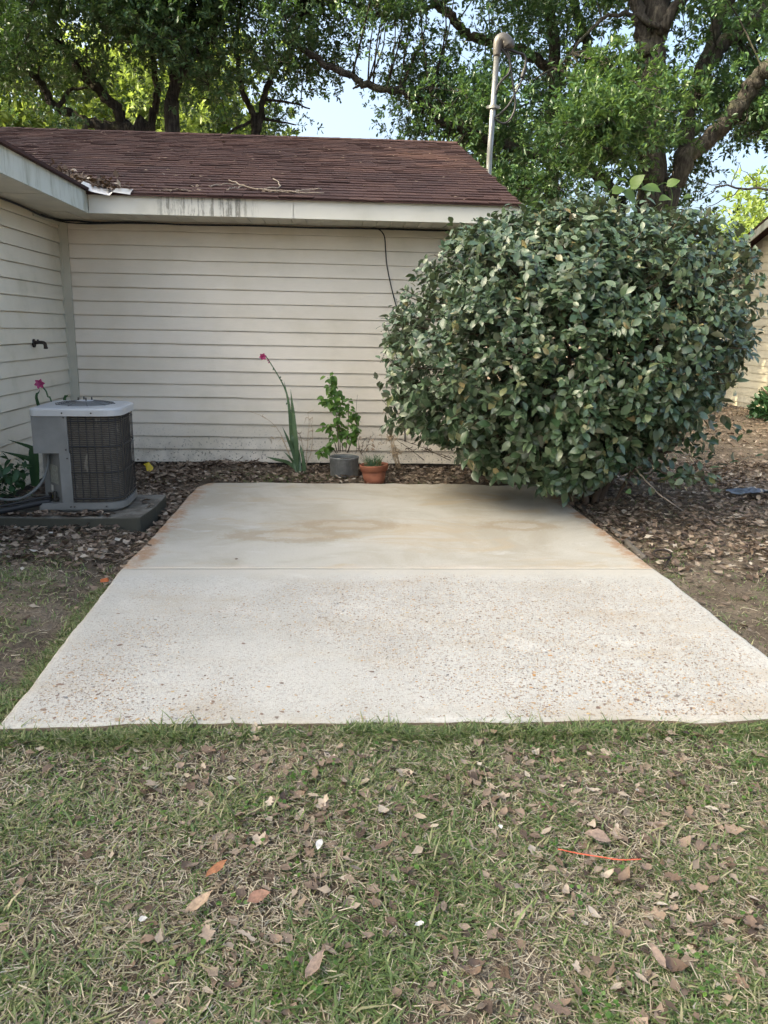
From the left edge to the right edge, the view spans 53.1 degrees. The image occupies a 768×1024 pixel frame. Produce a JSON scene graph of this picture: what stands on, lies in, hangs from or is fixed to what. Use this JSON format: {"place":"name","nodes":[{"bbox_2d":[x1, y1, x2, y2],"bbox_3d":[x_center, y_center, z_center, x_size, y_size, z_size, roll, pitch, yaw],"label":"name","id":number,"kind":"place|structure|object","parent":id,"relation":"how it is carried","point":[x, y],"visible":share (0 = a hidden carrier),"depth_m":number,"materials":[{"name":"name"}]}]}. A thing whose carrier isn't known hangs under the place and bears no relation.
{"place":"outdoors","nodes":[
{"label":"outdoors","id":0,"kind":"place"},
{"bbox_2d":[356,402,375,454],"bbox_3d":[-0.169,-0.787,7.037,0.190,0.567,0.099,-1,13,-9],"label":"dead plant","id":1,"kind":"object","parent":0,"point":[358,448],"visible":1,"depth_m":7.07,"materials":[{"name":"brown plant"}]},
{"bbox_2d":[363,454,384,466],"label":"potted grass","id":2,"kind":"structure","parent":0,"point":[371,463],"depth_m":6.89,"materials":[{"name":"green plant"}]},
{"bbox_2d":[0,337,767,1023],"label":"ground","id":3,"kind":"structure","parent":0,"point":[714,593],"depth_m":2.40,"materials":[{"name":"soil"}]},
{"bbox_2d":[0,440,39,506],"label":"weed clump","id":4,"kind":"object","parent":3,"relation":"on","point":[32,467],"visible":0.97,"depth_m":5.47,"materials":[{"name":"green plant"}]},
{"bbox_2d":[0,24,100,127],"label":"tree","id":5,"kind":"object","parent":3,"relation":"on","point":[15,105],"visible":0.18,"depth_m":24.66,"materials":[{"name":"green plant"}]},
{"bbox_2d":[34,379,68,405],"bbox_3d":[-2.587,-0.550,5.975,0.208,0.953,0.271,8,15,27],"label":"gladiolus","id":6,"kind":"object","parent":3,"relation":"on","point":[39,383],"visible":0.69,"depth_m":5.91,"materials":[{"name":"pink plant"}]},
{"bbox_2d":[0,0,150,130],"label":"oak tree","id":7,"kind":"object","parent":3,"relation":"on","point":[18,61],"visible":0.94,"depth_m":13.56,"materials":[{"name":"green plant"}]},
{"bbox_2d":[0,494,166,533],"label":"concrete pad","id":8,"kind":"object","parent":3,"relation":"on","point":[135,514],"visible":0.45,"depth_m":5.27,"materials":[{"name":"concrete"}]},
{"bbox_2d":[0,493,153,516],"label":"leaf litter","id":9,"kind":"object","parent":8,"relation":"on","point":[40,513],"visible":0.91,"depth_m":5.27,"materials":[{"name":"plant"}]},
{"bbox_2d":[29,396,136,510],"bbox_3d":[-2.132,-0.439,5.547,0.598,0.775,0.590,0,13,-6],"label":"air conditioner","id":10,"kind":"object","parent":8,"relation":"on","point":[84,442],"visible":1,"depth_m":5.33,"materials":[{"name":"paint"}]},
{"bbox_2d":[0,453,49,500],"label":"electrical conduit","id":11,"kind":"object","parent":10,"relation":"attached to","point":[36,487],"visible":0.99,"depth_m":5.33,"materials":[{"name":"plastic"}]},
{"bbox_2d":[0,495,51,513],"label":"refrigerant line","id":12,"kind":"object","parent":10,"relation":"attached to","point":[22,506],"visible":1,"depth_m":5.29,"materials":[{"name":"black rubber"}]},
{"bbox_2d":[0,10,247,130],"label":"tree","id":13,"kind":"object","parent":3,"relation":"on","point":[132,81],"visible":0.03,"depth_m":25.57,"materials":[{"name":"green plant"}]},
{"bbox_2d":[53,0,218,131],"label":"oak tree","id":14,"kind":"object","parent":3,"relation":"on","point":[118,21],"visible":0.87,"depth_m":12.69,"materials":[{"name":"green plant"}]},
{"bbox_2d":[136,1019,165,1023],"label":"fallen leaf","id":15,"kind":"object","parent":3,"relation":"on","point":[157,1021],"visible":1,"depth_m":1.68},
{"bbox_2d":[69,0,300,135],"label":"tree","id":16,"kind":"object","parent":3,"relation":"on","point":[190,127],"visible":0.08,"depth_m":25.18,"materials":[{"name":"green plant"}]},
{"bbox_2d":[126,0,278,133],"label":"oak tree","id":17,"kind":"object","parent":3,"relation":"on","point":[209,14],"visible":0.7,"depth_m":13.59,"materials":[{"name":"green plant"}]},
{"bbox_2d":[198,923,215,941],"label":"fallen leaf","id":18,"kind":"object","parent":3,"relation":"on","point":[206,933],"visible":1,"depth_m":1.89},
{"bbox_2d":[200,744,214,752],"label":"fallen leaf","id":19,"kind":"object","parent":3,"relation":"on","point":[206,749],"visible":1,"depth_m":2.67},
{"bbox_2d":[0,126,521,503],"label":"house","id":20,"kind":"structure","parent":3,"relation":"on","point":[171,333],"depth_m":7.32,"materials":[{"name":"plastic"}]},
{"bbox_2d":[32,339,47,348],"bbox_3d":[-2.903,-1.421,6.501,0.117,0.081,0.072,0,13,-3],"label":"outdoor faucet","id":21,"kind":"object","parent":20,"relation":"attached to","point":[35,342],"visible":1,"depth_m":6.49,"materials":[{"name":"metal"}]},
{"bbox_2d":[49,157,142,189],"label":"valley leaves","id":22,"kind":"object","parent":20,"relation":"on","point":[92,181],"visible":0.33,"depth_m":6.78,"materials":[{"name":"brown plant"}]},
{"bbox_2d":[0,197,458,231],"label":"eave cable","id":23,"kind":"object","parent":20,"relation":"attached to","point":[84,222],"visible":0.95,"depth_m":7.11,"materials":[{"name":"black rubber"}]},
{"bbox_2d":[25,131,466,199],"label":"roof leaves","id":24,"kind":"object","parent":20,"relation":"on","point":[237,173],"visible":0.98,"depth_m":6.88,"materials":[{"name":"brown plant"}]},
{"bbox_2d":[209,178,323,193],"bbox_3d":[-1.061,-3.000,7.050,1.035,0.240,0.687,0,13,-3],"label":"dead twig","id":25,"kind":"object","parent":20,"relation":"on","point":[270,187],"visible":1,"depth_m":6.86,"materials":[{"name":"wood"}]},
{"bbox_2d":[369,227,405,441],"bbox_3d":[0.036,-1.685,7.447,0.396,2.014,0.018,0,13,-5],"label":"wall cable","id":26,"kind":"object","parent":20,"relation":"attached to","point":[390,284],"depth_m":7.30,"materials":[{"name":"black rubber"}]},
{"bbox_2d":[252,831,270,845],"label":"fallen leaf","id":27,"kind":"object","parent":3,"relation":"on","point":[256,837],"visible":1,"depth_m":2.24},
{"bbox_2d":[252,412,290,456],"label":"dried grass","id":28,"kind":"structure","parent":3,"relation":"on","point":[276,437],"depth_m":7.22,"materials":[{"name":"plant"}]},
{"bbox_2d":[259,353,305,473],"bbox_3d":[-0.935,-0.894,7.143,0.426,1.138,0.065,0,13,-3],"label":"gladiolus","id":29,"kind":"object","parent":3,"relation":"on","point":[295,464],"visible":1,"depth_m":7.19,"materials":[{"name":"green plant"}]},
{"bbox_2d":[216,0,392,135],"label":"oak tree","id":30,"kind":"object","parent":3,"relation":"on","point":[298,11],"visible":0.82,"depth_m":14.29,"materials":[{"name":"green plant"}]},
{"bbox_2d":[297,410,312,464],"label":"dried grass","id":31,"kind":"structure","parent":3,"relation":"on","point":[307,439],"depth_m":7.25,"materials":[{"name":"plant"}]},
{"bbox_2d":[329,454,358,477],"bbox_3d":[-0.373,-0.431,7.188,0.280,0.179,0.280,0,13,-3],"label":"metal pot","id":32,"kind":"object","parent":3,"relation":"on","point":[343,464],"visible":0.94,"depth_m":7.08,"materials":[{"name":"metal"}]},
{"bbox_2d":[315,372,361,459],"bbox_3d":[-0.425,-0.877,7.071,0.440,0.819,0.239,0,13,-3],"label":"potted shrub","id":33,"kind":"object","parent":32,"relation":"in","point":[335,395],"visible":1,"depth_m":7.06,"materials":[{"name":"green plant"}]},
{"bbox_2d":[0,482,767,734],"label":"patio","id":34,"kind":"structure","parent":3,"relation":"on","point":[338,604],"depth_m":3.65,"materials":[{"name":"concrete"}]},
{"bbox_2d":[0,423,767,1023],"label":"grass","id":35,"kind":"structure","parent":3,"relation":"on","point":[78,739],"depth_m":2.18,"materials":[{"name":"plant"}]},
{"bbox_2d":[140,934,154,942],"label":"fallen leaf","id":36,"kind":"object","parent":35,"relation":"on","point":[148,937],"visible":1,"depth_m":1.88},
{"bbox_2d":[186,782,195,791],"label":"fallen leaf","id":37,"kind":"object","parent":35,"relation":"on","point":[189,784],"visible":1,"depth_m":2.47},
{"bbox_2d":[185,890,212,912],"bbox_3d":[-0.471,0.996,1.966,0.030,0.008,0.091,21,29,33],"label":"fallen leaf","id":38,"kind":"object","parent":35,"relation":"on","point":[196,903],"visible":1,"depth_m":1.97,"materials":[{"name":"plant"}]},
{"bbox_2d":[206,859,226,876],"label":"fallen leaf","id":39,"kind":"object","parent":35,"relation":"on","point":[216,867],"visible":1,"depth_m":2.09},
{"bbox_2d":[222,977,244,987],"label":"fallen leaf","id":40,"kind":"object","parent":35,"relation":"on","point":[235,984],"visible":1,"depth_m":1.77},
{"bbox_2d":[237,930,254,940],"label":"fallen leaf","id":41,"kind":"object","parent":35,"relation":"on","point":[248,935],"visible":1,"depth_m":1.89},
{"bbox_2d":[247,889,269,902],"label":"fallen leaf","id":42,"kind":"object","parent":35,"relation":"on","point":[257,896],"visible":1,"depth_m":1.99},
{"bbox_2d":[269,934,282,942],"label":"fallen leaf","id":43,"kind":"object","parent":35,"relation":"on","point":[278,937],"visible":1,"depth_m":1.88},
{"bbox_2d":[281,1001,297,1014],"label":"fallen leaf","id":44,"kind":"object","parent":35,"relation":"on","point":[285,1011],"visible":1,"depth_m":1.71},
{"bbox_2d":[289,790,305,795],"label":"fallen leaf","id":45,"kind":"object","parent":35,"relation":"on","point":[300,792],"visible":1,"depth_m":2.44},
{"bbox_2d":[296,779,307,790],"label":"fallen leaf","id":46,"kind":"object","parent":35,"relation":"on","point":[301,784],"visible":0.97,"depth_m":2.47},
{"bbox_2d":[305,848,314,856],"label":"fallen leaf","id":47,"kind":"object","parent":35,"relation":"on","point":[309,853],"visible":1,"depth_m":2.18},
{"bbox_2d":[305,949,323,977],"bbox_3d":[-0.161,1.052,1.790,0.029,0.007,0.086,13,24,24],"label":"fallen leaf","id":48,"kind":"object","parent":35,"relation":"on","point":[313,965],"visible":1,"depth_m":1.79,"materials":[{"name":"plant"}]},
{"bbox_2d":[316,793,328,807],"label":"fallen leaf","id":49,"kind":"object","parent":35,"relation":"on","point":[324,799],"visible":1,"depth_m":2.38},
{"bbox_2d":[325,755,341,762],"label":"fallen leaf","id":50,"kind":"object","parent":35,"relation":"on","point":[330,760],"visible":1,"depth_m":2.59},
{"bbox_2d":[358,788,370,798],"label":"fallen leaf","id":51,"kind":"object","parent":35,"relation":"on","point":[368,795],"visible":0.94,"depth_m":2.43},
{"bbox_2d":[366,884,380,893],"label":"fallen leaf","id":52,"kind":"object","parent":35,"relation":"on","point":[372,889],"visible":1,"depth_m":2.04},
{"bbox_2d":[374,839,393,848],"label":"fallen leaf","id":53,"kind":"object","parent":35,"relation":"on","point":[381,845],"visible":1,"depth_m":2.21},
{"bbox_2d":[396,768,412,776],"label":"fallen leaf","id":54,"kind":"object","parent":35,"relation":"on","point":[401,771],"visible":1,"depth_m":2.56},
{"bbox_2d":[467,958,485,967],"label":"fallen leaf","id":55,"kind":"object","parent":35,"relation":"on","point":[473,963],"visible":1,"depth_m":1.83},
{"bbox_2d":[528,844,546,857],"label":"fallen leaf","id":56,"kind":"object","parent":35,"relation":"on","point":[531,847],"visible":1,"depth_m":2.21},
{"bbox_2d":[535,801,552,813],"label":"fallen leaf","id":57,"kind":"object","parent":35,"relation":"on","point":[541,806],"visible":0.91,"depth_m":2.40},
{"bbox_2d":[547,1002,570,1014],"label":"fallen leaf","id":58,"kind":"object","parent":35,"relation":"on","point":[558,1008],"visible":1,"depth_m":1.72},
{"bbox_2d":[554,997,572,1005],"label":"fallen leaf","id":59,"kind":"object","parent":35,"relation":"on","point":[565,1002],"visible":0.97,"depth_m":1.75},
{"bbox_2d":[571,959,580,972],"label":"fallen leaf","id":60,"kind":"object","parent":35,"relation":"on","point":[576,966],"visible":1,"depth_m":1.83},
{"bbox_2d":[575,841,592,850],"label":"fallen leaf","id":61,"kind":"object","parent":35,"relation":"on","point":[584,845],"visible":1,"depth_m":2.26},
{"bbox_2d":[588,905,601,917],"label":"fallen leaf","id":62,"kind":"object","parent":35,"relation":"on","point":[592,910],"visible":1,"depth_m":1.99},
{"bbox_2d":[585,828,610,841],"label":"fallen leaf","id":63,"kind":"object","parent":35,"relation":"on","point":[597,834],"visible":1,"depth_m":2.26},
{"bbox_2d":[558,849,640,860],"bbox_3d":[0.613,0.978,2.188,0.231,0.013,0.010,3,13,8],"label":"trimmer line","id":64,"kind":"object","parent":35,"relation":"on","point":[598,856],"visible":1,"depth_m":2.19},
{"bbox_2d":[599,868,613,877],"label":"fallen leaf","id":65,"kind":"object","parent":35,"relation":"on","point":[607,874],"visible":1,"depth_m":2.14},
{"bbox_2d":[609,827,623,838],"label":"fallen leaf","id":66,"kind":"object","parent":35,"relation":"on","point":[617,833],"visible":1,"depth_m":2.30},
{"bbox_2d":[618,864,629,880],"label":"fallen leaf","id":67,"kind":"object","parent":35,"relation":"on","point":[624,874],"visible":1,"depth_m":2.12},
{"bbox_2d":[616,928,631,936],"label":"fallen leaf","id":68,"kind":"object","parent":35,"relation":"on","point":[627,933],"visible":1,"depth_m":1.94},
{"bbox_2d":[629,1017,647,1023],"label":"fallen leaf","id":69,"kind":"object","parent":35,"relation":"on","point":[641,1018],"visible":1,"depth_m":1.70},
{"bbox_2d":[633,966,657,979],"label":"fallen leaf","id":70,"kind":"object","parent":35,"relation":"on","point":[651,975],"visible":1,"depth_m":1.81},
{"bbox_2d":[643,906,665,920],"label":"fallen leaf","id":71,"kind":"object","parent":35,"relation":"on","point":[659,914],"visible":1,"depth_m":2.00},
{"bbox_2d":[649,942,666,968],"bbox_3d":[0.654,1.057,1.836,0.022,0.004,0.076,-10,22,-10],"label":"fallen leaf","id":72,"kind":"object","parent":35,"relation":"on","point":[659,956],"visible":1,"depth_m":1.83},
{"bbox_2d":[654,1003,666,1023],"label":"fallen leaf","id":73,"kind":"object","parent":35,"relation":"on","point":[660,1006],"visible":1,"depth_m":1.71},
{"bbox_2d":[664,872,681,880],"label":"fallen leaf","id":74,"kind":"object","parent":35,"relation":"on","point":[675,876],"visible":1,"depth_m":2.11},
{"bbox_2d":[665,956,687,971],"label":"fallen leaf","id":75,"kind":"object","parent":35,"relation":"on","point":[673,967],"visible":0.97,"depth_m":1.83,"materials":[{"name":"plant"}]},
{"bbox_2d":[679,835,690,846],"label":"fallen leaf","id":76,"kind":"object","parent":35,"relation":"on","point":[684,842],"visible":0.97,"depth_m":2.26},
{"bbox_2d":[684,805,694,818],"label":"fallen leaf","id":77,"kind":"object","parent":35,"relation":"on","point":[689,810],"visible":1,"depth_m":2.38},
{"bbox_2d":[683,944,696,955],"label":"fallen leaf","id":78,"kind":"object","parent":35,"relation":"on","point":[692,951],"visible":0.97,"depth_m":1.89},
{"bbox_2d":[687,882,708,892],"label":"fallen leaf","id":79,"kind":"object","parent":35,"relation":"on","point":[699,887],"visible":1,"depth_m":2.08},
{"bbox_2d":[696,839,706,849],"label":"fallen leaf","id":80,"kind":"object","parent":35,"relation":"on","point":[700,845],"visible":1,"depth_m":2.24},
{"bbox_2d":[725,856,736,867],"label":"fallen leaf","id":81,"kind":"object","parent":35,"relation":"on","point":[727,864],"visible":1,"depth_m":2.19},
{"bbox_2d":[724,823,744,834],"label":"fallen leaf","id":82,"kind":"object","parent":35,"relation":"on","point":[732,828],"visible":1,"depth_m":2.31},
{"bbox_2d":[732,973,748,987],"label":"fallen leaf","id":83,"kind":"object","parent":35,"relation":"on","point":[737,975],"visible":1,"depth_m":1.80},
{"bbox_2d":[743,915,758,928],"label":"fallen leaf","id":84,"kind":"object","parent":35,"relation":"on","point":[750,921],"visible":1,"depth_m":1.97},
{"bbox_2d":[757,866,767,879],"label":"fallen leaf","id":85,"kind":"object","parent":35,"relation":"on","point":[761,872],"visible":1,"depth_m":2.15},
{"bbox_2d":[0,498,767,1023],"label":"thatch","id":86,"kind":"object","parent":3,"relation":"on","point":[320,900],"visible":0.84,"depth_m":2.09,"materials":[{"name":"plant"}]},
{"bbox_2d":[0,402,767,1023],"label":"leaf litter","id":87,"kind":"object","parent":3,"relation":"on","point":[162,470],"visible":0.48,"depth_m":3.71,"materials":[{"name":"plant"}]},
{"bbox_2d":[359,462,387,483],"bbox_3d":[-0.089,-0.348,6.945,0.262,0.171,0.262,-3,13,-3],"label":"terracotta pot","id":88,"kind":"object","parent":87,"relation":"on","point":[375,474],"visible":0.84,"depth_m":6.86,"materials":[{"name":"ceramic"}]},
{"bbox_2d":[726,486,767,493],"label":"plastic sheet","id":89,"kind":"object","parent":87,"relation":"on","point":[752,490],"visible":0.99,"depth_m":6.62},
{"bbox_2d":[0,731,767,1023],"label":"clover","id":90,"kind":"object","parent":3,"relation":"on","point":[608,1014],"visible":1,"depth_m":2.00,"materials":[{"name":"green plant"}]},
{"bbox_2d":[376,411,402,467],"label":"dried grass","id":91,"kind":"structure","parent":3,"relation":"on","point":[395,455],"depth_m":7.30,"materials":[{"name":"plant"}]},
{"bbox_2d":[384,917,397,928],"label":"fallen leaf","id":92,"kind":"object","parent":3,"relation":"on","point":[392,921],"visible":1,"depth_m":1.94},
{"bbox_2d":[389,436,451,459],"bbox_3d":[0.344,-0.617,7.388,0.631,0.259,0.137,0,13,-3],"label":"dead plant","id":93,"kind":"object","parent":3,"relation":"on","point":[408,448],"visible":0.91,"depth_m":7.39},
{"bbox_2d":[290,0,625,346],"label":"oak tree","id":94,"kind":"object","parent":3,"relation":"on","point":[430,78],"visible":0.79,"depth_m":13.37,"materials":[{"name":"green plant"}]},
{"bbox_2d":[459,963,483,974],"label":"fallen leaf","id":95,"kind":"object","parent":3,"relation":"on","point":[477,970],"visible":1,"depth_m":1.80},
{"bbox_2d":[343,0,650,334],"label":"oak tree","id":96,"kind":"object","parent":3,"relation":"on","point":[551,93],"visible":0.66,"depth_m":13.33,"materials":[{"name":"green plant"}]},
{"bbox_2d":[486,32,526,174],"bbox_3d":[1.327,-3.003,8.901,0.422,4.556,0.144,0,13,-3],"label":"service mast","id":97,"kind":"object","parent":3,"relation":"on","point":[504,42],"visible":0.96,"depth_m":8.46,"materials":[{"name":"metal"}]},
{"bbox_2d":[428,98,592,295],"bbox_3d":[5.381,-14.327,39.395,11.114,12.825,11.757,9,16,31],"label":"tree","id":98,"kind":"object","parent":3,"relation":"on","point":[456,139],"visible":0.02,"depth_m":36.98,"materials":[{"name":"green plant"}]},
{"bbox_2d":[373,185,767,507],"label":"shrub","id":99,"kind":"object","parent":3,"relation":"on","point":[546,417],"visible":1,"depth_m":5.33,"materials":[{"name":"green plant"}]},
{"bbox_2d":[594,172,691,209],"bbox_3d":[1.925,-2.355,5.726,0.750,0.311,0.209,0,13,-3],"label":"vine","id":100,"kind":"object","parent":99,"relation":"attached to","point":[635,183],"visible":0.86,"depth_m":5.73,"materials":[{"name":"green plant"}]},
{"bbox_2d":[533,0,748,349],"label":"oak tree","id":101,"kind":"object","parent":3,"relation":"on","point":[647,80],"visible":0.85,"depth_m":12.06,"materials":[{"name":"green plant"}]},
{"bbox_2d":[685,162,767,210],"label":"dead branch","id":102,"kind":"object","parent":101,"relation":"attached to","point":[751,188],"visible":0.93,"depth_m":11.34,"materials":[{"name":"wood"}]},
{"bbox_2d":[637,833,654,842],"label":"fallen leaf","id":103,"kind":"object","parent":3,"relation":"on","point":[645,836],"visible":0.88,"depth_m":2.28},
{"bbox_2d":[645,820,667,829],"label":"fallen leaf","id":104,"kind":"object","parent":3,"relation":"on","point":[653,824],"visible":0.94,"depth_m":2.34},
{"bbox_2d":[635,468,685,512],"bbox_3d":[2.135,-0.136,5.836,0.428,0.342,0.281,2,13,5],"label":"fallen stick","id":105,"kind":"object","parent":3,"relation":"on","point":[648,483],"visible":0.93,"depth_m":5.83,"materials":[{"name":"wood"}]},
{"bbox_2d":[652,549,671,570],"bbox_3d":[1.686,0.288,4.670,0.113,0.120,0.090,-8,16,-33],"label":"wire loop","id":106,"kind":"object","parent":3,"relation":"on","point":[668,558],"visible":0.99,"depth_m":4.64,"materials":[{"name":"metal"}]},
{"bbox_2d":[694,919,716,927],"bbox_3d":[0.815,1.045,1.950,0.070,0.012,0.017,-3,14,-16],"label":"fallen stick","id":107,"kind":"object","parent":3,"relation":"on","point":[713,922],"visible":1,"depth_m":1.95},
{"bbox_2d":[647,0,767,339],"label":"oak tree","id":108,"kind":"object","parent":3,"relation":"on","point":[742,106],"visible":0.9,"depth_m":13.38,"materials":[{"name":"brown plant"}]},
{"bbox_2d":[685,165,767,262],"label":"tree","id":109,"kind":"object","parent":3,"relation":"on","point":[755,208],"visible":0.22,"depth_m":33.67,"materials":[{"name":"green plant"}]},
{"bbox_2d":[695,216,767,407],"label":"neighbour house","id":110,"kind":"structure","parent":3,"relation":"on","point":[756,376],"depth_m":14.76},
{"bbox_2d":[748,928,761,941],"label":"fallen leaf","id":111,"kind":"object","parent":3,"relation":"on","point":[751,931],"visible":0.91,"depth_m":1.95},
{"bbox_2d":[746,386,767,420],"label":"shrub","id":112,"kind":"object","parent":3,"relation":"on","point":[760,411],"visible":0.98,"depth_m":12.89,"materials":[{"name":"green plant"}]},
{"bbox_2d":[3,0,767,335],"label":"sky","id":113,"kind":"structure","parent":0,"point":[349,118],"materials":[{"name":"white"}]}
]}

